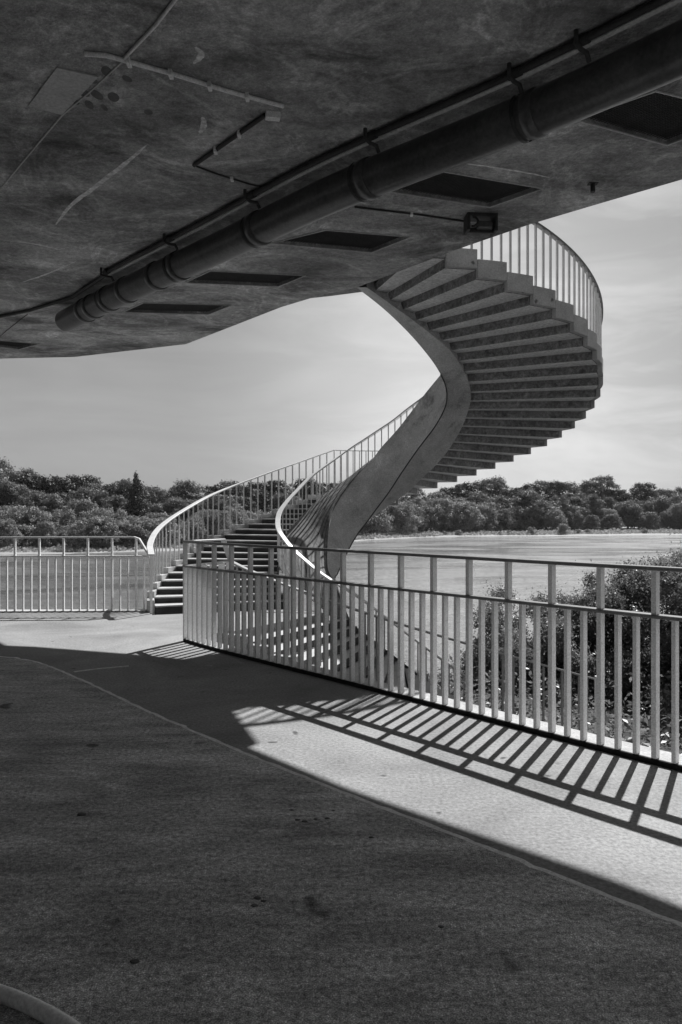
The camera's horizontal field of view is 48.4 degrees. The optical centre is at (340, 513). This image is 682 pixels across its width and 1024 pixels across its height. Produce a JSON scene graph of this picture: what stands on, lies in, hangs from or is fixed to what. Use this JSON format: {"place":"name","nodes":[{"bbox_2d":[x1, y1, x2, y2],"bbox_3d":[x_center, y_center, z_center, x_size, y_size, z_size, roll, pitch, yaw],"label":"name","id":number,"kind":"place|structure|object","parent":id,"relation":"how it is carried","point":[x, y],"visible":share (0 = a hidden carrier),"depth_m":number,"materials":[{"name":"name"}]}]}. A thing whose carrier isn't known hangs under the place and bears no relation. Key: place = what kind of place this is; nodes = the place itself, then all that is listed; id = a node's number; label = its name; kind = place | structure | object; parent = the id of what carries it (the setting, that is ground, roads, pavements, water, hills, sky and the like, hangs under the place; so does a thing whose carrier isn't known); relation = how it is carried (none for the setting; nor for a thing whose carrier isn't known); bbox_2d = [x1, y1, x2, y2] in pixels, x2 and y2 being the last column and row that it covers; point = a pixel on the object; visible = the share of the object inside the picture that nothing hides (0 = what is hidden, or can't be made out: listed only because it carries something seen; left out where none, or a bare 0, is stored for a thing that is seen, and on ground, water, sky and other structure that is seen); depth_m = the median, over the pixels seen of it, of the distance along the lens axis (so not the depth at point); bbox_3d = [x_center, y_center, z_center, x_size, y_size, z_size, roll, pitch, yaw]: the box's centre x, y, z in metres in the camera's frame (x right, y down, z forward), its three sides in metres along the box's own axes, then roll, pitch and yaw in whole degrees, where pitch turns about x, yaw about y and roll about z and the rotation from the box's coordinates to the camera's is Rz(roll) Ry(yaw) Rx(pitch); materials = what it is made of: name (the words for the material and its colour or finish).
{"place":"outdoors","nodes":[
{"label":"outdoors","id":0,"kind":"place"},
{"bbox_2d":[0,526,680,554],"bbox_3d":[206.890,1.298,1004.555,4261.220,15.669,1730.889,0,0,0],"label":"bank ground","id":1,"kind":"structure","parent":0,"point":[67,552],"depth_m":275.93,"materials":[{"name":"soil"}]},
{"bbox_2d":[0,469,20,480],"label":"broadleaf tree","id":2,"kind":"object","parent":1,"relation":"on","point":[5,474],"visible":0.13,"depth_m":211.00,"materials":[{"name":"grey plant"}]},
{"bbox_2d":[0,517,24,546],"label":"willow","id":3,"kind":"object","parent":1,"relation":"on","point":[6,525],"visible":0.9,"depth_m":167.20,"materials":[{"name":"plant"}]},
{"bbox_2d":[0,479,36,506],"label":"broadleaf tree","id":4,"kind":"object","parent":1,"relation":"on","point":[6,487],"visible":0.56,"depth_m":193.29,"materials":[{"name":"grey plant"}]},
{"bbox_2d":[0,505,47,543],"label":"willow","id":5,"kind":"object","parent":1,"relation":"on","point":[23,514],"visible":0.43,"depth_m":176.91,"materials":[{"name":"plant"}]},
{"bbox_2d":[12,524,37,546],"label":"willow","id":6,"kind":"object","parent":1,"relation":"on","point":[27,533],"visible":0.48,"depth_m":173.17,"materials":[{"name":"plant"}]},
{"bbox_2d":[11,472,42,491],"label":"broadleaf tree","id":7,"kind":"object","parent":1,"relation":"on","point":[28,479],"visible":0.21,"depth_m":212.87,"materials":[{"name":"grey plant"}]},
{"bbox_2d":[22,510,53,539],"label":"willow","id":8,"kind":"object","parent":1,"relation":"on","point":[43,514],"visible":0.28,"depth_m":179.15,"materials":[{"name":"plant"}]},
{"bbox_2d":[29,521,58,546],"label":"willow","id":9,"kind":"object","parent":1,"relation":"on","point":[47,529],"visible":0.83,"depth_m":171.82,"materials":[{"name":"plant"}]},
{"bbox_2d":[26,493,64,515],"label":"broadleaf tree","id":10,"kind":"object","parent":1,"relation":"on","point":[53,501],"visible":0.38,"depth_m":194.84,"materials":[{"name":"grey plant"}]},
{"bbox_2d":[32,474,74,494],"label":"broadleaf tree","id":11,"kind":"object","parent":1,"relation":"on","point":[59,483],"visible":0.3,"depth_m":210.73,"materials":[{"name":"grey plant"}]},
{"bbox_2d":[49,524,75,545],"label":"willow","id":12,"kind":"object","parent":1,"relation":"on","point":[59,528],"visible":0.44,"depth_m":175.22,"materials":[{"name":"plant"}]},
{"bbox_2d":[48,509,80,541],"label":"willow","id":13,"kind":"object","parent":1,"relation":"on","point":[59,514],"visible":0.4,"depth_m":179.96,"materials":[{"name":"plant"}]},
{"bbox_2d":[61,497,98,524],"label":"willow","id":14,"kind":"object","parent":1,"relation":"on","point":[76,506],"visible":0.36,"depth_m":185.27,"materials":[{"name":"plant"}]},
{"bbox_2d":[60,474,103,497],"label":"broadleaf tree","id":15,"kind":"object","parent":1,"relation":"on","point":[78,481],"visible":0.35,"depth_m":219.09,"materials":[{"name":"grey plant"}]},
{"bbox_2d":[68,486,104,508],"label":"broadleaf tree","id":16,"kind":"object","parent":1,"relation":"on","point":[82,492],"visible":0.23,"depth_m":204.77,"materials":[{"name":"grey plant"}]},
{"bbox_2d":[65,515,110,548],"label":"willow","id":17,"kind":"object","parent":1,"relation":"on","point":[84,527],"visible":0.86,"depth_m":169.09,"materials":[{"name":"plant"}]},
{"bbox_2d":[88,489,115,512],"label":"broadleaf tree","id":18,"kind":"object","parent":1,"relation":"on","point":[94,496],"visible":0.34,"depth_m":202.19,"materials":[{"name":"grey plant"}]},
{"bbox_2d":[83,515,123,547],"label":"willow","id":19,"kind":"object","parent":1,"relation":"on","point":[107,522],"visible":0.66,"depth_m":172.13,"materials":[{"name":"grey plant"}]},
{"bbox_2d":[88,505,119,542],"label":"willow","id":20,"kind":"object","parent":1,"relation":"on","point":[102,513],"visible":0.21,"depth_m":180.03,"materials":[{"name":"grey plant"}]},
{"bbox_2d":[99,495,127,513],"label":"broadleaf tree","id":21,"kind":"object","parent":1,"relation":"on","point":[118,499],"visible":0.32,"depth_m":203.75,"materials":[{"name":"grey plant"}]},
{"bbox_2d":[104,518,134,545],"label":"willow","id":22,"kind":"object","parent":1,"relation":"on","point":[120,524],"visible":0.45,"depth_m":175.41,"materials":[{"name":"grey plant"}]},
{"bbox_2d":[104,478,146,497],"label":"broadleaf tree","id":23,"kind":"object","parent":1,"relation":"on","point":[122,484],"visible":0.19,"depth_m":219.05,"materials":[{"name":"grey plant"}]},
{"bbox_2d":[122,470,149,517],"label":"conifer","id":24,"kind":"object","parent":1,"relation":"on","point":[135,506],"visible":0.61,"depth_m":196.73,"materials":[{"name":"black plant"}]},
{"bbox_2d":[118,516,160,545],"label":"willow","id":25,"kind":"object","parent":1,"relation":"on","point":[139,529],"visible":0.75,"depth_m":176.85,"materials":[{"name":"grey plant"}]},
{"bbox_2d":[144,485,168,511],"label":"broadleaf tree","id":26,"kind":"object","parent":1,"relation":"on","point":[156,492],"visible":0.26,"depth_m":229.37,"materials":[{"name":"grey plant"}]},
{"bbox_2d":[146,517,182,545],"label":"willow","id":27,"kind":"object","parent":1,"relation":"on","point":[157,521],"visible":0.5,"depth_m":180.83,"materials":[{"name":"grey plant"}]},
{"bbox_2d":[153,496,191,524],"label":"broadleaf tree","id":28,"kind":"object","parent":1,"relation":"on","point":[172,502],"visible":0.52,"depth_m":214.50,"materials":[{"name":"grey plant"}]},
{"bbox_2d":[159,478,217,511],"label":"broadleaf tree","id":29,"kind":"object","parent":1,"relation":"on","point":[183,488],"visible":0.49,"depth_m":227.28,"materials":[{"name":"grey plant"}]},
{"bbox_2d":[180,515,206,540],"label":"willow","id":30,"kind":"object","parent":1,"relation":"on","point":[195,528],"visible":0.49,"depth_m":195.14,"materials":[{"name":"grey plant"}]},
{"bbox_2d":[203,493,233,513],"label":"broadleaf tree","id":31,"kind":"object","parent":1,"relation":"on","point":[221,500],"visible":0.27,"depth_m":222.32,"materials":[{"name":"grey plant"}]},
{"bbox_2d":[203,484,234,502],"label":"broadleaf tree","id":32,"kind":"object","parent":1,"relation":"on","point":[215,488],"visible":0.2,"depth_m":238.60,"materials":[{"name":"grey plant"}]},
{"bbox_2d":[205,509,233,538],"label":"willow","id":33,"kind":"object","parent":1,"relation":"on","point":[221,520],"visible":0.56,"depth_m":200.49,"materials":[{"name":"grey plant"}]},
{"bbox_2d":[223,505,248,529],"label":"willow","id":34,"kind":"object","parent":1,"relation":"on","point":[233,514],"visible":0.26,"depth_m":210.84,"materials":[{"name":"grey plant"}]},
{"bbox_2d":[252,491,274,513],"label":"broadleaf tree","id":35,"kind":"object","parent":1,"relation":"on","point":[261,498],"visible":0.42,"depth_m":251.25,"materials":[{"name":"grey plant"}]},
{"bbox_2d":[262,479,291,496],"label":"broadleaf tree","id":36,"kind":"object","parent":1,"relation":"on","point":[275,485],"visible":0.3,"depth_m":270.28,"materials":[{"name":"grey plant"}]},
{"bbox_2d":[261,491,293,512],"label":"broadleaf tree","id":37,"kind":"object","parent":1,"relation":"on","point":[281,497],"visible":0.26,"depth_m":254.49,"materials":[{"name":"grey plant"}]},
{"bbox_2d":[289,479,325,499],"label":"broadleaf tree","id":38,"kind":"object","parent":1,"relation":"on","point":[295,486],"visible":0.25,"depth_m":285.97,"materials":[{"name":"grey plant"}]},
{"bbox_2d":[0,528,681,551],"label":"reeds","id":39,"kind":"object","parent":1,"relation":"on","point":[58,547],"visible":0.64,"depth_m":272.17,"materials":[{"name":"grey plant"}]},
{"bbox_2d":[363,509,393,533],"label":"willow","id":40,"kind":"object","parent":1,"relation":"on","point":[383,519],"visible":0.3,"depth_m":265.14,"materials":[{"name":"grey plant"}]},
{"bbox_2d":[385,501,423,533],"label":"willow","id":41,"kind":"object","parent":1,"relation":"on","point":[402,516],"visible":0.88,"depth_m":279.59,"materials":[{"name":"grey plant"}]},
{"bbox_2d":[402,504,428,531],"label":"willow","id":42,"kind":"object","parent":1,"relation":"on","point":[420,514],"visible":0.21,"depth_m":295.81,"materials":[{"name":"grey plant"}]},
{"bbox_2d":[411,495,446,530],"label":"willow","id":43,"kind":"object","parent":1,"relation":"on","point":[430,509],"visible":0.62,"depth_m":302.74,"materials":[{"name":"grey plant"}]},
{"bbox_2d":[425,497,458,530],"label":"willow","id":44,"kind":"object","parent":1,"relation":"on","point":[447,505],"visible":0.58,"depth_m":306.25,"materials":[{"name":"grey plant"}]},
{"bbox_2d":[449,481,481,502],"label":"broadleaf tree","id":45,"kind":"object","parent":1,"relation":"on","point":[469,488],"visible":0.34,"depth_m":353.46,"materials":[{"name":"grey plant"}]},
{"bbox_2d":[447,500,486,531],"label":"willow","id":46,"kind":"object","parent":1,"relation":"on","point":[468,516],"visible":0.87,"depth_m":307.78,"materials":[{"name":"grey plant"}]},
{"bbox_2d":[460,504,495,530],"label":"willow","id":47,"kind":"object","parent":1,"relation":"on","point":[483,508],"visible":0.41,"depth_m":317.10,"materials":[{"name":"grey plant"}]},
{"bbox_2d":[467,491,493,504],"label":"broadleaf tree","id":48,"kind":"object","parent":1,"relation":"on","point":[477,497],"visible":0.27,"depth_m":339.33,"materials":[{"name":"grey plant"}]},
{"bbox_2d":[472,501,503,529],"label":"willow","id":49,"kind":"object","parent":1,"relation":"on","point":[492,511],"visible":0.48,"depth_m":320.85,"materials":[{"name":"grey plant"}]},
{"bbox_2d":[474,475,515,498],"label":"broadleaf tree","id":50,"kind":"object","parent":1,"relation":"on","point":[498,486],"visible":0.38,"depth_m":364.22,"materials":[{"name":"grey plant"}]},
{"bbox_2d":[495,508,518,529],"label":"bushy tree","id":51,"kind":"object","parent":1,"relation":"on","point":[506,516],"visible":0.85,"depth_m":324.68,"materials":[{"name":"grey plant"}]},
{"bbox_2d":[506,505,537,530],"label":"bushy tree","id":52,"kind":"object","parent":1,"relation":"on","point":[520,517],"visible":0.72,"depth_m":330.20,"materials":[{"name":"grey plant"}]},
{"bbox_2d":[506,488,550,519],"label":"broadleaf tree","id":53,"kind":"object","parent":1,"relation":"on","point":[531,496],"visible":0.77,"depth_m":336.56,"materials":[{"name":"grey plant"}]},
{"bbox_2d":[515,482,549,499],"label":"broadleaf tree","id":54,"kind":"object","parent":1,"relation":"on","point":[536,488],"visible":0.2,"depth_m":358.17,"materials":[{"name":"grey plant"}]},
{"bbox_2d":[542,509,567,529],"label":"willow","id":55,"kind":"object","parent":1,"relation":"on","point":[559,515],"visible":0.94,"depth_m":335.08,"materials":[{"name":"grey plant"}]},
{"bbox_2d":[543,480,569,528],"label":"broadleaf tree","id":56,"kind":"object","parent":1,"relation":"on","point":[558,486],"visible":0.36,"depth_m":363.81,"materials":[{"name":"grey plant"}]},
{"bbox_2d":[552,481,586,498],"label":"broadleaf tree","id":57,"kind":"object","parent":1,"relation":"on","point":[575,489],"visible":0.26,"depth_m":374.61,"materials":[{"name":"grey plant"}]},
{"bbox_2d":[563,504,587,529],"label":"willow","id":58,"kind":"object","parent":1,"relation":"on","point":[573,518],"visible":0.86,"depth_m":346.80,"materials":[{"name":"grey plant"}]},
{"bbox_2d":[574,480,607,499],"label":"broadleaf tree","id":59,"kind":"object","parent":1,"relation":"on","point":[589,487],"visible":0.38,"depth_m":377.89,"materials":[{"name":"grey plant"}]},
{"bbox_2d":[583,514,600,528],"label":"bushy tree","id":60,"kind":"object","parent":1,"relation":"on","point":[594,522],"visible":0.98,"depth_m":345.66,"materials":[{"name":"grey plant"}]},
{"bbox_2d":[583,494,605,524],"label":"broadleaf tree","id":61,"kind":"object","parent":1,"relation":"on","point":[593,498],"visible":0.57,"depth_m":360.90,"materials":[{"name":"grey plant"}]},
{"bbox_2d":[589,475,620,501],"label":"broadleaf tree","id":62,"kind":"object","parent":1,"relation":"on","point":[609,483],"visible":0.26,"depth_m":378.22,"materials":[{"name":"grey plant"}]},
{"bbox_2d":[600,513,625,529],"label":"bushy tree","id":63,"kind":"object","parent":1,"relation":"on","point":[609,522],"visible":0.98,"depth_m":349.25,"materials":[{"name":"grey plant"}]},
{"bbox_2d":[606,489,632,502],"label":"broadleaf tree","id":64,"kind":"object","parent":1,"relation":"on","point":[623,495],"visible":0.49,"depth_m":374.60,"materials":[{"name":"grey plant"}]},
{"bbox_2d":[617,502,644,528],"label":"bushy tree","id":65,"kind":"object","parent":1,"relation":"on","point":[629,521],"visible":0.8,"depth_m":356.95,"materials":[{"name":"grey plant"}]},
{"bbox_2d":[628,482,657,501],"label":"broadleaf tree","id":66,"kind":"object","parent":1,"relation":"on","point":[638,488],"visible":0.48,"depth_m":383.62,"materials":[{"name":"grey plant"}]},
{"bbox_2d":[634,511,660,529],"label":"bushy tree","id":67,"kind":"object","parent":1,"relation":"on","point":[646,521],"visible":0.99,"depth_m":350.46,"materials":[{"name":"grey plant"}]},
{"bbox_2d":[646,494,668,528],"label":"bushy tree","id":68,"kind":"object","parent":1,"relation":"on","point":[659,500],"visible":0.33,"depth_m":368.40,"materials":[{"name":"grey plant"}]},
{"bbox_2d":[658,510,676,528],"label":"bushy tree","id":69,"kind":"object","parent":1,"relation":"on","point":[666,518],"visible":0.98,"depth_m":350.27,"materials":[{"name":"grey plant"}]},
{"bbox_2d":[0,657,681,1023],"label":"floor","id":70,"kind":"structure","parent":0,"point":[170,853],"depth_m":3.29,"materials":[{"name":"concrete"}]},
{"bbox_2d":[0,984,80,1023],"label":"floor trim","id":71,"kind":"structure","parent":70,"relation":"on","point":[43,1012],"depth_m":2.55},
{"bbox_2d":[0,656,681,926],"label":"floor joint","id":72,"kind":"object","parent":70,"relation":"on","point":[597,891],"visible":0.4,"depth_m":4.18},
{"bbox_2d":[0,0,681,358],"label":"ceiling","id":73,"kind":"structure","parent":0,"point":[330,75],"depth_m":6.62,"materials":[{"name":"concrete"}]},
{"bbox_2d":[0,340,38,349],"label":"ceiling vent","id":74,"kind":"object","parent":73,"relation":"attached to","point":[13,343],"visible":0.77,"depth_m":14.74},
{"bbox_2d":[0,62,121,189],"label":"ceiling joint","id":75,"kind":"object","parent":73,"relation":"attached to","point":[72,106],"visible":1,"depth_m":6.25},
{"bbox_2d":[28,67,97,114],"bbox_3d":[-2.153,-3.261,5.856,0.281,0.014,0.741,0,0,-39],"label":"cover plate","id":76,"kind":"object","parent":73,"relation":"attached to","point":[61,91],"visible":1,"depth_m":5.83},
{"bbox_2d":[56,145,145,223],"bbox_3d":[-2.497,-3.261,7.623,0.090,0.001,2.365,0,0,-39],"label":"ceiling stain","id":77,"kind":"object","parent":73,"relation":"attached to","point":[101,181],"visible":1,"depth_m":7.47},
{"bbox_2d":[122,0,177,59],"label":"conduit","id":78,"kind":"object","parent":73,"relation":"attached to","point":[150,30],"visible":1,"depth_m":5.09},
{"bbox_2d":[123,302,231,314],"bbox_3d":[-2.622,-3.297,12.075,1.791,0.087,0.601,0,0,-6],"label":"ceiling vent","id":79,"kind":"object","parent":73,"relation":"attached to","point":[175,307],"visible":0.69,"depth_m":12.16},
{"bbox_2d":[84,51,283,107],"bbox_3d":[-1.126,-3.242,5.679,1.523,0.044,0.104,0,0,-28],"label":"conduit","id":80,"kind":"object","parent":73,"relation":"attached to","point":[170,73],"visible":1,"depth_m":5.62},
{"bbox_2d":[192,113,264,166],"bbox_3d":[-0.995,-3.240,6.626,0.065,0.048,1.165,0,0,-40],"label":"conduit","id":81,"kind":"object","parent":73,"relation":"attached to","point":[237,134],"visible":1,"depth_m":6.57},
{"bbox_2d":[184,270,305,286],"bbox_3d":[-1.345,-3.297,10.537,1.674,0.087,0.575,0,0,-8],"label":"ceiling vent","id":82,"kind":"object","parent":73,"relation":"attached to","point":[229,276],"visible":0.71,"depth_m":10.60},
{"bbox_2d":[0,0,670,317],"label":"conduit","id":83,"kind":"object","parent":73,"relation":"attached to","point":[578,42],"visible":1,"depth_m":6.24,"materials":[{"name":"metal"}]},
{"bbox_2d":[271,229,410,252],"bbox_3d":[-0.015,-3.297,9.067,1.582,0.087,0.620,0,0,-13],"label":"ceiling vent","id":84,"kind":"object","parent":73,"relation":"attached to","point":[348,238],"visible":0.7,"depth_m":9.12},
{"bbox_2d":[55,19,681,331],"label":"drain pipe","id":85,"kind":"object","parent":73,"relation":"hanging from","point":[643,65],"visible":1,"depth_m":6.31,"materials":[{"name":"metal"}]},
{"bbox_2d":[108,0,681,275],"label":"cable tray","id":86,"kind":"object","parent":73,"relation":"attached to","point":[557,59],"visible":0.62,"depth_m":6.12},
{"bbox_2d":[354,206,462,221],"bbox_3d":[0.767,-3.249,8.235,1.296,0.031,0.073,0,0,-17],"label":"cable","id":87,"kind":"object","parent":73,"relation":"attached to","point":[411,214],"visible":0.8,"depth_m":8.21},
{"bbox_2d":[390,171,543,207],"bbox_3d":[1.258,-3.297,7.642,1.442,0.087,0.597,0,0,-20],"label":"ceiling vent","id":88,"kind":"object","parent":73,"relation":"attached to","point":[467,187],"visible":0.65,"depth_m":7.69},
{"bbox_2d":[463,212,497,235],"bbox_3d":[1.531,-3.172,8.318,0.340,0.194,0.187,0,0,-6],"label":"wall lamp","id":89,"kind":"object","parent":73,"relation":"attached to","point":[486,223],"visible":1,"depth_m":8.26,"materials":[{"name":"metal"}]},
{"bbox_2d":[578,90,681,145],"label":"ceiling vent","id":90,"kind":"object","parent":73,"relation":"attached to","point":[658,113],"visible":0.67,"depth_m":6.30,"materials":[{"name":"metal"}]},
{"bbox_2d":[0,609,681,921],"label":"pavement","id":91,"kind":"structure","parent":0,"point":[609,824],"depth_m":5.40,"materials":[{"name":"concrete"}]},
{"bbox_2d":[0,609,146,612],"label":"kerb","id":92,"kind":"structure","parent":91,"relation":"on","point":[60,610],"depth_m":13.07,"materials":[{"name":"concrete"}]},
{"bbox_2d":[0,536,149,610],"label":"railing","id":93,"kind":"object","parent":92,"relation":"on","point":[39,556],"visible":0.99,"depth_m":13.05,"materials":[{"name":"metal"}]},
{"bbox_2d":[147,222,602,733],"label":"spiral staircase","id":94,"kind":"structure","parent":91,"relation":"on","point":[516,359],"depth_m":13.90,"materials":[{"name":"concrete"}]},
{"bbox_2d":[313,280,376,297],"bbox_3d":[-0.122,-3.995,12.265,6.013,0.238,2.212,0,0,41],"label":"landing","id":95,"kind":"object","parent":94,"relation":"attached to","point":[353,290],"visible":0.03,"depth_m":13.30,"materials":[{"name":"concrete"}]},
{"bbox_2d":[185,638,681,764],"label":"kerb","id":96,"kind":"structure","parent":91,"relation":"on","point":[628,747],"depth_m":6.10,"materials":[{"name":"concrete"}]},
{"bbox_2d":[182,539,681,763],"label":"railing","id":97,"kind":"object","parent":96,"relation":"on","point":[208,602],"visible":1,"depth_m":6.74,"materials":[{"name":"metal"}]},
{"bbox_2d":[183,639,681,771],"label":"kerb seal","id":98,"kind":"object","parent":96,"relation":"attached to","point":[644,759],"visible":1,"depth_m":6.31,"materials":[{"name":"rubber"}]},
{"bbox_2d":[0,534,681,680],"bbox_3d":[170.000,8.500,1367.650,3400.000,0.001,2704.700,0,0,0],"label":"river","id":99,"kind":"structure","parent":0,"point":[451,575],"depth_m":111.20,"materials":[{"name":"grey liquid"}]},
{"bbox_2d":[0,180,681,503],"label":"sky","id":100,"kind":"structure","parent":0,"point":[287,385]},
{"bbox_2d":[450,688,681,753],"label":"ground","id":101,"kind":"structure","parent":0,"point":[629,717],"depth_m":13.02,"materials":[{"name":"soil"}]},
{"bbox_2d":[404,646,681,754],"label":"undergrowth","id":102,"kind":"object","parent":101,"relation":"on","point":[643,731],"visible":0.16,"depth_m":12.58,"materials":[{"name":"grey plant"}]},
{"bbox_2d":[448,534,681,716],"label":"leafy bush","id":103,"kind":"object","parent":101,"relation":"on","point":[623,591],"visible":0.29,"depth_m":14.88,"materials":[{"name":"black plant"}]},
{"bbox_2d":[630,542,681,721],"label":"leafy bush","id":104,"kind":"object","parent":101,"relation":"on","point":[669,583],"visible":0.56,"depth_m":13.48,"materials":[{"name":"black plant"}]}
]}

